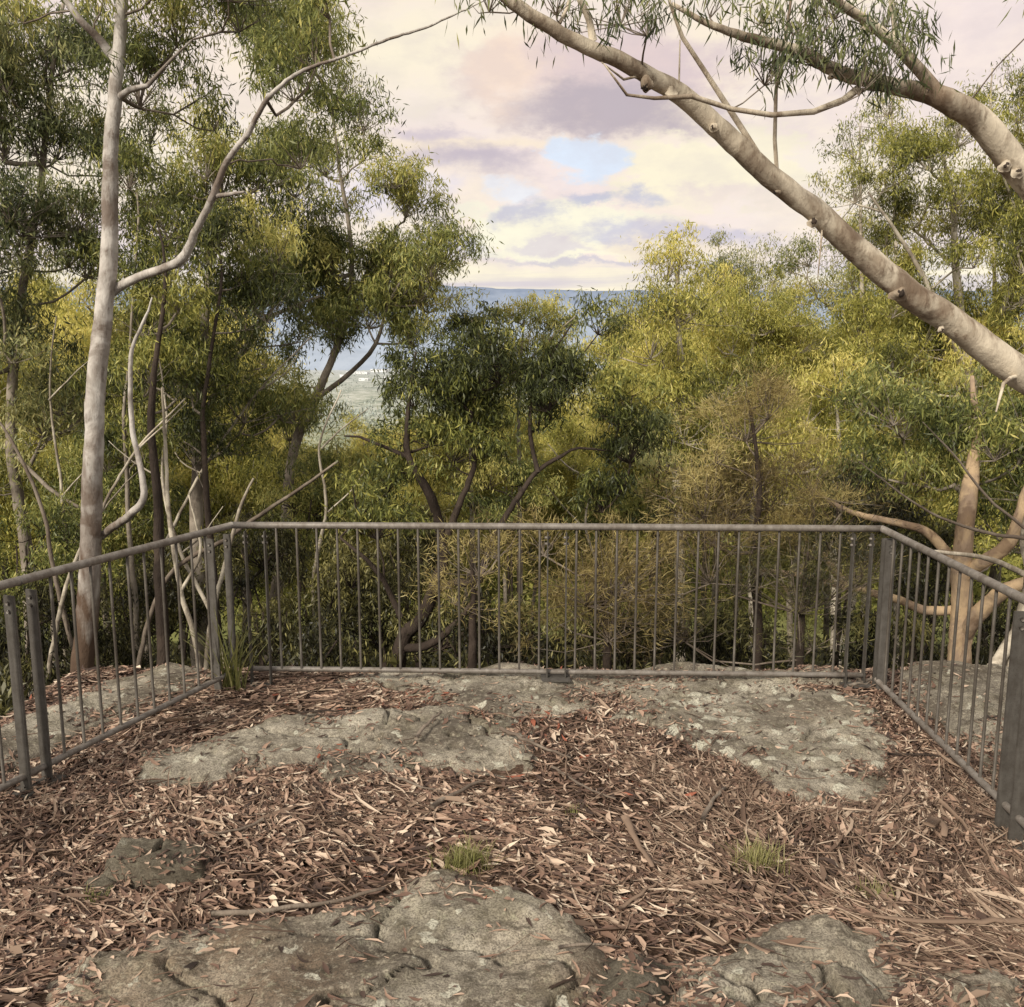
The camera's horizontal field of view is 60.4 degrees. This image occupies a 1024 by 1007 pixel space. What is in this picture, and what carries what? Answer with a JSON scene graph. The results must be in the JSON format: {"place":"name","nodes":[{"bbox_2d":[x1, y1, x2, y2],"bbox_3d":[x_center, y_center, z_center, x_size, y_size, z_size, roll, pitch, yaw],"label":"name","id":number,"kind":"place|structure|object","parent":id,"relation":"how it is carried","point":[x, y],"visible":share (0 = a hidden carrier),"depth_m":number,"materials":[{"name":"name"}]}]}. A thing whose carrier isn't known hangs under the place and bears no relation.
{"place":"outdoors","nodes":[
{"label":"outdoors","id":0,"kind":"place"},
{"bbox_2d":[0,369,1021,1006],"bbox_3d":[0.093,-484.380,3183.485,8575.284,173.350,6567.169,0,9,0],"label":"ground","id":1,"kind":"structure","parent":0,"point":[358,393],"depth_m":3.86,"materials":[{"name":"brown soil"}]},
{"bbox_2d":[0,304,70,568],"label":"gum tree","id":2,"kind":"object","parent":1,"relation":"on","point":[5,505],"visible":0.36,"depth_m":17.96,"materials":[{"name":"green plant"}]},
{"bbox_2d":[0,421,72,650],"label":"dead sapling","id":3,"kind":"object","parent":1,"relation":"on","point":[52,564],"visible":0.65,"depth_m":10.15,"materials":[{"name":"grey wood"}]},
{"bbox_2d":[1,282,92,671],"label":"gum tree","id":4,"kind":"object","parent":1,"relation":"on","point":[79,331],"visible":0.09,"depth_m":25.15,"materials":[{"name":"green plant"}]},
{"bbox_2d":[0,486,119,701],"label":"shrub","id":5,"kind":"object","parent":1,"relation":"on","point":[55,513],"visible":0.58,"depth_m":11.12,"materials":[{"name":"green plant"}]},
{"bbox_2d":[0,261,126,579],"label":"gum tree","id":6,"kind":"object","parent":1,"relation":"on","point":[44,285],"depth_m":39.27,"materials":[{"name":"green plant"}]},
{"bbox_2d":[48,316,87,662],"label":"dead sapling","id":7,"kind":"object","parent":1,"relation":"on","point":[55,446],"visible":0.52,"depth_m":11.49,"materials":[{"name":"grey wood"}]},
{"bbox_2d":[0,562,155,703],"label":"shrub","id":8,"kind":"object","parent":1,"relation":"on","point":[44,606],"visible":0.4,"depth_m":10.46,"materials":[{"name":"green plant"}]},
{"bbox_2d":[0,0,170,698],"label":"gum tree","id":9,"kind":"object","parent":1,"relation":"on","point":[44,214],"visible":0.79,"depth_m":11.80,"materials":[{"name":"green plant"}]},
{"bbox_2d":[6,270,188,650],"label":"gum tree","id":10,"kind":"object","parent":1,"relation":"on","point":[83,295],"visible":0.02,"depth_m":28.39,"materials":[{"name":"green plant"}]},
{"bbox_2d":[0,662,210,777],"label":"rock slab","id":11,"kind":"object","parent":1,"relation":"on","point":[8,732],"visible":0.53,"depth_m":5.25,"materials":[{"name":"stone"}]},
{"bbox_2d":[24,615,191,699],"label":"shrub","id":12,"kind":"object","parent":1,"relation":"on","point":[127,662],"visible":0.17,"depth_m":11.47,"materials":[{"name":"green plant"}]},
{"bbox_2d":[45,398,186,685],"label":"dead sapling","id":13,"kind":"object","parent":1,"relation":"on","point":[67,582],"visible":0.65,"depth_m":9.99,"materials":[{"name":"grey wood"}]},
{"bbox_2d":[0,522,235,798],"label":"steel railing","id":14,"kind":"object","parent":1,"relation":"on","point":[27,772],"visible":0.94,"depth_m":4.56,"materials":[{"name":"grey metal"}]},
{"bbox_2d":[19,311,219,667],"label":"gum tree","id":15,"kind":"object","parent":1,"relation":"on","point":[141,524],"visible":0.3,"depth_m":17.60,"materials":[{"name":"green plant"}]},
{"bbox_2d":[52,116,215,655],"bbox_3d":[-5.065,-0.697,12.120,2.203,8.325,2.303,0,9,0],"label":"gum tree","id":16,"kind":"object","parent":1,"relation":"on","point":[133,164],"visible":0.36,"depth_m":11.62,"materials":[{"name":"green plant"}]},
{"bbox_2d":[49,550,226,653],"bbox_3d":[-5.264,1.981,12.690,2.798,2.846,2.052,5,10,28],"label":"shrub","id":17,"kind":"object","parent":1,"relation":"on","point":[172,595],"visible":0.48,"depth_m":12.32,"materials":[{"name":"green plant"}]},
{"bbox_2d":[104,837,211,891],"bbox_3d":[-1.453,1.479,3.614,0.559,0.159,0.380,0,9,0],"label":"rock slab","id":18,"kind":"object","parent":1,"relation":"on","point":[140,870],"visible":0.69,"depth_m":3.54,"materials":[{"name":"stone"}]},
{"bbox_2d":[90,174,241,666],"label":"gum tree","id":19,"kind":"object","parent":1,"relation":"on","point":[153,446],"visible":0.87,"depth_m":10.36,"materials":[{"name":"green plant"}]},
{"bbox_2d":[109,359,226,663],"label":"dead sapling","id":20,"kind":"object","parent":1,"relation":"on","point":[197,586],"visible":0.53,"depth_m":10.75,"materials":[{"name":"grey wood"}]},
{"bbox_2d":[161,387,201,668],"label":"dead sapling","id":21,"kind":"object","parent":1,"relation":"on","point":[185,583],"visible":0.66,"depth_m":9.65,"materials":[{"name":"grey wood"}]},
{"bbox_2d":[122,519,245,663],"bbox_3d":[-5.276,1.962,14.854,2.132,3.426,2.500,0,9,0],"label":"shrub","id":22,"kind":"object","parent":1,"relation":"on","point":[184,544],"visible":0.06,"depth_m":14.35,"materials":[{"name":"green plant"}]},
{"bbox_2d":[78,288,295,573],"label":"gum tree","id":23,"kind":"object","parent":1,"relation":"on","point":[230,487],"visible":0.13,"depth_m":23.20,"materials":[{"name":"green plant"}]},
{"bbox_2d":[49,82,349,667],"bbox_3d":[-4.332,-1.207,13.047,4.460,9.855,2.984,5,10,27],"label":"gum tree","id":24,"kind":"object","parent":1,"relation":"on","point":[290,400],"visible":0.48,"depth_m":12.51,"materials":[{"name":"green plant"}]},
{"bbox_2d":[107,184,330,644],"bbox_3d":[-3.761,-0.364,11.609,2.843,7.401,2.025,-2,9,-12],"label":"gum tree","id":25,"kind":"object","parent":1,"relation":"on","point":[211,370],"visible":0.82,"depth_m":11.20,"materials":[{"name":"green plant"}]},
{"bbox_2d":[140,336,311,637],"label":"dead sapling","id":26,"kind":"object","parent":1,"relation":"on","point":[263,386],"visible":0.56,"depth_m":12.00,"materials":[{"name":"grey wood"}]},
{"bbox_2d":[175,609,282,690],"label":"strappy tussock","id":27,"kind":"object","parent":1,"relation":"on","point":[230,680],"visible":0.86,"depth_m":5.59,"materials":[{"name":"green plant"}]},
{"bbox_2d":[136,461,338,666],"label":"dead sapling","id":28,"kind":"object","parent":1,"relation":"on","point":[170,574],"visible":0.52,"depth_m":10.59,"materials":[{"name":"wood"}]},
{"bbox_2d":[0,0,484,672],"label":"gum tree","id":29,"kind":"object","parent":1,"relation":"on","point":[148,62],"visible":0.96,"depth_m":8.61,"materials":[{"name":"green plant"}]},
{"bbox_2d":[189,499,321,666],"bbox_3d":[-3.525,1.623,12.570,1.878,3.438,2.061,0,9,0],"label":"shrub","id":30,"kind":"object","parent":1,"relation":"on","point":[285,541],"visible":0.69,"depth_m":12.30,"materials":[{"name":"green plant"}]},
{"bbox_2d":[213,416,315,597],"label":"gum tree","id":31,"kind":"object","parent":1,"relation":"on","point":[255,569],"visible":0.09,"depth_m":28.53,"materials":[{"name":"green plant"}]},
{"bbox_2d":[209,584,343,668],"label":"shrub","id":32,"kind":"object","parent":1,"relation":"on","point":[262,639],"visible":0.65,"depth_m":10.88,"materials":[{"name":"green plant"}]},
{"bbox_2d":[223,295,332,645],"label":"gum tree","id":33,"kind":"object","parent":1,"relation":"on","point":[265,376],"depth_m":41.65,"materials":[{"name":"green plant"}]},
{"bbox_2d":[244,444,350,622],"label":"gum tree","id":34,"kind":"object","parent":1,"relation":"on","point":[311,450],"visible":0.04,"depth_m":35.61,"materials":[{"name":"green plant"}]},
{"bbox_2d":[240,600,378,672],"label":"shrub","id":35,"kind":"object","parent":1,"relation":"on","point":[330,655],"visible":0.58,"depth_m":9.27,"materials":[{"name":"green plant"}]},
{"bbox_2d":[242,449,389,654],"bbox_3d":[-2.841,1.339,13.339,2.239,4.293,1.822,0,9,0],"label":"shrub","id":36,"kind":"object","parent":1,"relation":"on","point":[316,500],"visible":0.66,"depth_m":13.05,"materials":[{"name":"green plant"}]},
{"bbox_2d":[45,868,608,1006],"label":"rock slab","id":37,"kind":"object","parent":1,"relation":"on","point":[528,978],"visible":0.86,"depth_m":2.93,"materials":[{"name":"stone"}]},
{"bbox_2d":[134,704,538,788],"bbox_3d":[-0.948,1.296,4.832,2.338,0.129,1.152,0,9,0],"label":"rock slab","id":38,"kind":"object","parent":1,"relation":"on","point":[491,753],"visible":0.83,"depth_m":4.70,"materials":[{"name":"stone"}]},
{"bbox_2d":[312,390,367,648],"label":"dead sapling","id":39,"kind":"object","parent":1,"relation":"on","point":[325,491],"visible":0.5,"depth_m":11.10,"materials":[{"name":"grey wood"}]},
{"bbox_2d":[270,509,428,662],"bbox_3d":[-2.024,1.591,11.418,1.856,3.232,1.940,8,12,40],"label":"shrub","id":40,"kind":"object","parent":1,"relation":"on","point":[368,613],"visible":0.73,"depth_m":11.05,"materials":[{"name":"green plant"}]},
{"bbox_2d":[210,0,504,663],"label":"gum tree","id":41,"kind":"object","parent":1,"relation":"on","point":[388,281],"visible":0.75,"depth_m":14.18,"materials":[{"name":"green plant"}]},
{"bbox_2d":[313,408,406,646],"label":"gum tree","id":42,"kind":"object","parent":1,"relation":"on","point":[359,441],"visible":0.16,"depth_m":40.67,"materials":[{"name":"green plant"}]},
{"bbox_2d":[295,566,442,667],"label":"shrub","id":43,"kind":"object","parent":1,"relation":"on","point":[373,637],"visible":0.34,"depth_m":11.37,"materials":[{"name":"green plant"}]},
{"bbox_2d":[372,497,470,667],"bbox_3d":[-1.421,1.641,13.504,1.645,3.643,1.943,0,9,0],"label":"shrub","id":44,"kind":"object","parent":1,"relation":"on","point":[424,544],"visible":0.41,"depth_m":13.26,"materials":[{"name":"green plant"}]},
{"bbox_2d":[378,579,541,667],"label":"shrub","id":45,"kind":"object","parent":1,"relation":"on","point":[447,643],"visible":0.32,"depth_m":10.01,"materials":[{"name":"green plant"}]},
{"bbox_2d":[426,830,507,876],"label":"grass tuft","id":46,"kind":"object","parent":1,"relation":"on","point":[462,859],"visible":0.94,"depth_m":3.58,"materials":[{"name":"green plant"}]},
{"bbox_2d":[426,299,515,593],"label":"gum sapling","id":47,"kind":"object","parent":1,"relation":"on","point":[464,320],"visible":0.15,"depth_m":15.74,"materials":[{"name":"green plant"}]},
{"bbox_2d":[380,396,562,654],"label":"gum tree","id":48,"kind":"object","parent":1,"relation":"on","point":[438,486],"visible":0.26,"depth_m":21.06,"materials":[{"name":"green plant"}]},
{"bbox_2d":[397,494,555,667],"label":"she oak","id":49,"kind":"object","parent":1,"relation":"on","point":[472,646],"visible":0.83,"depth_m":8.40,"materials":[{"name":"green plant"}]},
{"bbox_2d":[0,612,988,718],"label":"undergrowth","id":50,"kind":"object","parent":1,"relation":"on","point":[426,662],"visible":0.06,"depth_m":19.54,"materials":[{"name":"green plant"}]},
{"bbox_2d":[313,285,684,666],"bbox_3d":[-0.105,0.401,9.793,4.182,5.595,2.171,0,9,0],"label":"crooked tree","id":51,"kind":"object","parent":1,"relation":"on","point":[454,386],"visible":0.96,"depth_m":9.56,"materials":[{"name":"green plant"}]},
{"bbox_2d":[424,579,578,668],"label":"shrub","id":52,"kind":"object","parent":1,"relation":"on","point":[487,642],"visible":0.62,"depth_m":9.21,"materials":[{"name":"green plant"}]},
{"bbox_2d":[444,437,567,662],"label":"tree","id":53,"kind":"object","parent":1,"relation":"on","point":[522,475],"visible":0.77,"depth_m":14.11,"materials":[{"name":"green plant"}]},
{"bbox_2d":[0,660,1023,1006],"bbox_3d":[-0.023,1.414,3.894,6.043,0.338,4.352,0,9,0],"label":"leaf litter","id":54,"kind":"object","parent":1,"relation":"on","point":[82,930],"visible":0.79,"depth_m":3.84,"materials":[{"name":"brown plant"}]},
{"bbox_2d":[211,886,384,916],"bbox_3d":[-0.802,1.508,3.321,0.644,0.044,0.039,-2,9,-10],"label":"stick","id":55,"kind":"object","parent":54,"relation":"on","point":[221,913],"visible":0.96,"depth_m":3.30,"materials":[{"name":"brown wood"}]},
{"bbox_2d":[872,914,1023,924],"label":"bark strip","id":56,"kind":"object","parent":54,"relation":"on","point":[989,920],"visible":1,"depth_m":3.28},
{"bbox_2d":[0,367,1023,634],"bbox_3d":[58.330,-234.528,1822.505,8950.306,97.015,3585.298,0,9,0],"label":"distant woods","id":57,"kind":"object","parent":1,"relation":"on","point":[1008,575],"visible":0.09,"depth_m":73.92,"materials":[{"name":"green plant"}]},
{"bbox_2d":[451,288,599,660],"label":"gum sapling","id":58,"kind":"object","parent":1,"relation":"on","point":[525,308],"visible":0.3,"depth_m":16.61,"materials":[{"name":"green plant"}]},
{"bbox_2d":[466,406,613,635],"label":"gum tree","id":59,"kind":"object","parent":1,"relation":"on","point":[565,438],"visible":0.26,"depth_m":24.39,"materials":[{"name":"green plant"}]},
{"bbox_2d":[232,522,882,689],"bbox_3d":[0.282,0.661,5.628,4.134,1.088,0.132,0,9,0],"label":"steel railing","id":60,"kind":"object","parent":1,"relation":"on","point":[555,675],"visible":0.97,"depth_m":5.63,"materials":[{"name":"grey metal"}]},
{"bbox_2d":[500,571,675,669],"bbox_3d":[0.800,1.767,9.028,1.845,2.255,1.175,5,10,29],"label":"shrub","id":61,"kind":"object","parent":1,"relation":"on","point":[627,662],"visible":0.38,"depth_m":8.95,"materials":[{"name":"green plant"}]},
{"bbox_2d":[334,663,865,720],"bbox_3d":[0.576,1.399,5.667,3.706,0.580,1.157,0,9,0],"label":"rock slab","id":62,"kind":"object","parent":1,"relation":"on","point":[523,684],"visible":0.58,"depth_m":5.64,"materials":[{"name":"stone"}]},
{"bbox_2d":[535,411,696,645],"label":"gum tree","id":63,"kind":"object","parent":1,"relation":"on","point":[590,461],"visible":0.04,"depth_m":28.89,"materials":[{"name":"green plant"}]},
{"bbox_2d":[552,296,700,625],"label":"gum tree","id":64,"kind":"object","parent":1,"relation":"on","point":[591,346],"visible":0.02,"depth_m":34.90,"materials":[{"name":"green plant"}]},
{"bbox_2d":[551,465,715,668],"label":"tree","id":65,"kind":"object","parent":1,"relation":"on","point":[638,513],"visible":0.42,"depth_m":11.92,"materials":[{"name":"green plant"}]},
{"bbox_2d":[564,309,705,664],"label":"gum tree","id":66,"kind":"object","parent":1,"relation":"on","point":[638,351],"visible":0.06,"depth_m":21.15,"materials":[{"name":"green plant"}]},
{"bbox_2d":[600,953,674,1006],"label":"rock slab","id":67,"kind":"object","parent":1,"relation":"on","point":[633,980],"visible":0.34,"depth_m":2.82,"materials":[{"name":"stone"}]},
{"bbox_2d":[486,494,800,669],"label":"she oak","id":68,"kind":"object","parent":1,"relation":"on","point":[606,622],"visible":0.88,"depth_m":8.12,"materials":[{"name":"green plant"}]},
{"bbox_2d":[598,396,713,666],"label":"tree","id":69,"kind":"object","parent":1,"relation":"on","point":[653,460],"visible":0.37,"depth_m":11.89,"materials":[{"name":"green plant"}]},
{"bbox_2d":[593,565,718,663],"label":"shrub","id":70,"kind":"object","parent":1,"relation":"on","point":[678,650],"visible":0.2,"depth_m":9.29,"materials":[{"name":"green plant"}]},
{"bbox_2d":[604,661,766,670],"bbox_3d":[1.246,1.961,6.343,1.496,1.836,0.718,0,9,0],"label":"rock slab","id":71,"kind":"object","parent":1,"relation":"on","point":[688,666],"visible":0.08,"depth_m":6.00,"materials":[{"name":"stone"}]},
{"bbox_2d":[586,219,805,661],"bbox_3d":[3.535,-0.664,18.040,4.627,9.961,3.546,4,10,26],"label":"gum tree","id":72,"kind":"object","parent":1,"relation":"on","point":[663,306],"visible":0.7,"depth_m":17.36,"materials":[{"name":"green plant"}]},
{"bbox_2d":[626,279,801,648],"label":"gum tree","id":73,"kind":"object","parent":1,"relation":"on","point":[687,349],"visible":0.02,"depth_m":24.22,"materials":[{"name":"green plant"}]},
{"bbox_2d":[627,224,811,648],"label":"gum tree","id":74,"kind":"object","parent":1,"relation":"on","point":[724,257],"visible":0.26,"depth_m":24.98,"materials":[{"name":"green plant"}]},
{"bbox_2d":[653,590,804,669],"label":"shrub","id":75,"kind":"object","parent":1,"relation":"on","point":[724,649],"visible":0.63,"depth_m":9.86,"materials":[{"name":"green plant"}]},
{"bbox_2d":[435,0,1023,411],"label":"leaning gum","id":76,"kind":"object","parent":1,"relation":"on","point":[985,127],"visible":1,"depth_m":4.88,"materials":[{"name":"beige plant"}]},
{"bbox_2d":[571,488,930,669],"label":"she oak","id":77,"kind":"object","parent":1,"relation":"on","point":[805,605],"visible":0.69,"depth_m":8.43,"materials":[{"name":"green plant"}]},
{"bbox_2d":[713,830,794,878],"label":"grass tuft","id":78,"kind":"object","parent":1,"relation":"on","point":[754,858],"visible":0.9,"depth_m":3.61,"materials":[{"name":"green plant"}]},
{"bbox_2d":[606,680,902,810],"bbox_3d":[1.410,1.300,5.001,1.845,0.133,1.945,0,9,0],"label":"rock slab","id":79,"kind":"object","parent":1,"relation":"on","point":[831,744],"visible":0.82,"depth_m":4.98,"materials":[{"name":"stone"}]},
{"bbox_2d":[611,345,922,669],"bbox_3d":[2.495,0.728,8.842,2.943,4.606,2.208,-6,11,-33],"label":"she oak","id":80,"kind":"object","parent":1,"relation":"on","point":[759,485],"visible":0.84,"depth_m":8.73,"materials":[{"name":"green plant"}]},
{"bbox_2d":[661,257,875,667],"bbox_3d":[5.988,-0.490,20.998,5.489,10.707,3.524,0,9,0],"label":"gum tree","id":81,"kind":"object","parent":1,"relation":"on","point":[750,315],"visible":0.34,"depth_m":20.42,"materials":[{"name":"green plant"}]},
{"bbox_2d":[668,914,907,1006],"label":"rock slab","id":82,"kind":"object","parent":1,"relation":"on","point":[841,945],"visible":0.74,"depth_m":2.86,"materials":[{"name":"stone"}]},
{"bbox_2d":[683,282,940,667],"bbox_3d":[7.193,-0.405,21.511,7.126,10.284,4.872,0,9,1],"label":"gum tree","id":83,"kind":"object","parent":1,"relation":"on","point":[861,343],"visible":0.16,"depth_m":20.74,"materials":[{"name":"green plant"}]},
{"bbox_2d":[730,336,930,669],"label":"gum tree","id":84,"kind":"object","parent":1,"relation":"on","point":[820,387],"visible":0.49,"depth_m":16.85,"materials":[{"name":"green plant"}]},
{"bbox_2d":[749,199,919,660],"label":"gum tree","id":85,"kind":"object","parent":1,"relation":"on","point":[853,282],"visible":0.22,"depth_m":23.19,"materials":[{"name":"green plant"}]},
{"bbox_2d":[813,110,894,616],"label":"gum sapling","id":86,"kind":"object","parent":1,"relation":"on","point":[860,140],"visible":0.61,"depth_m":20.96,"materials":[{"name":"green plant"}]},
{"bbox_2d":[785,448,930,666],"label":"tree","id":87,"kind":"object","parent":1,"relation":"on","point":[841,478],"visible":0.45,"depth_m":12.88,"materials":[{"name":"green plant"}]},
{"bbox_2d":[819,596,936,671],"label":"shrub","id":88,"kind":"object","parent":1,"relation":"on","point":[869,656],"visible":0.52,"depth_m":9.86,"materials":[{"name":"green plant"}]},
{"bbox_2d":[836,78,920,666],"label":"gum sapling","id":89,"kind":"object","parent":1,"relation":"on","point":[890,113],"visible":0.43,"depth_m":21.89,"materials":[{"name":"green plant"}]},
{"bbox_2d":[761,352,1023,663],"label":"gum tree","id":90,"kind":"object","parent":1,"relation":"on","point":[975,439],"visible":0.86,"depth_m":9.66,"materials":[{"name":"green plant"}]},
{"bbox_2d":[805,63,1023,502],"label":"gum tree","id":91,"kind":"object","parent":1,"relation":"on","point":[917,148],"visible":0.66,"depth_m":18.11,"materials":[{"name":"green plant"}]},
{"bbox_2d":[862,507,1004,666],"bbox_3d":[5.842,1.794,12.332,1.796,3.579,2.073,0,9,0],"label":"shrub","id":92,"kind":"object","parent":1,"relation":"on","point":[946,536],"visible":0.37,"depth_m":12.07,"materials":[{"name":"green plant"}]},
{"bbox_2d":[858,422,1023,539],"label":"bare sapling","id":93,"kind":"object","parent":1,"relation":"on","point":[1015,520],"visible":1,"depth_m":8.09,"materials":[{"name":"brown plant"}]},
{"bbox_2d":[895,621,993,668],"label":"shrub","id":94,"kind":"object","parent":1,"relation":"on","point":[936,655],"visible":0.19,"depth_m":10.32,"materials":[{"name":"green plant"}]},
{"bbox_2d":[872,526,1023,849],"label":"steel railing","id":95,"kind":"object","parent":1,"relation":"on","point":[1007,796],"visible":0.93,"depth_m":4.39,"materials":[{"name":"grey metal"}]},
{"bbox_2d":[896,660,1008,780],"bbox_3d":[3.020,2.263,4.985,1.383,2.165,3.360,0,9,0],"label":"rock slab","id":96,"kind":"object","parent":1,"relation":"on","point":[995,682],"visible":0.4,"depth_m":5.37,"materials":[{"name":"stone"}]},
{"bbox_2d":[888,277,1023,573],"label":"gum tree","id":97,"kind":"object","parent":1,"relation":"on","point":[989,545],"visible":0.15,"depth_m":18.73,"materials":[{"name":"green plant"}]},
{"bbox_2d":[907,961,1023,1006],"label":"rock slab","id":98,"kind":"object","parent":1,"relation":"on","point":[1002,989],"visible":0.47,"depth_m":2.89,"materials":[{"name":"stone"}]},
{"bbox_2d":[917,517,1023,666],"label":"dead gum","id":99,"kind":"object","parent":1,"relation":"on","point":[997,657],"visible":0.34,"depth_m":8.34,"materials":[{"name":"beige wood"}]},
{"bbox_2d":[946,584,1018,664],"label":"shrub","id":100,"kind":"object","parent":1,"relation":"on","point":[999,623],"visible":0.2,"depth_m":11.30,"materials":[{"name":"green plant"}]},
{"bbox_2d":[959,53,1023,652],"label":"gum sapling","id":101,"kind":"object","parent":1,"relation":"on","point":[993,280],"visible":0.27,"depth_m":21.85,"materials":[{"name":"green plant"}]},
{"bbox_2d":[0,0,1023,293],"label":"sky","id":102,"kind":"structure","parent":0,"point":[564,164],"materials":[{"name":"white"}]},
{"bbox_2d":[5,285,1023,369],"bbox_3d":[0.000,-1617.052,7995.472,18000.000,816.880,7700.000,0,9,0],"label":"sea","id":103,"kind":"structure","parent":0,"point":[346,360],"depth_m":6775.08,"materials":[{"name":"blue liquid"}]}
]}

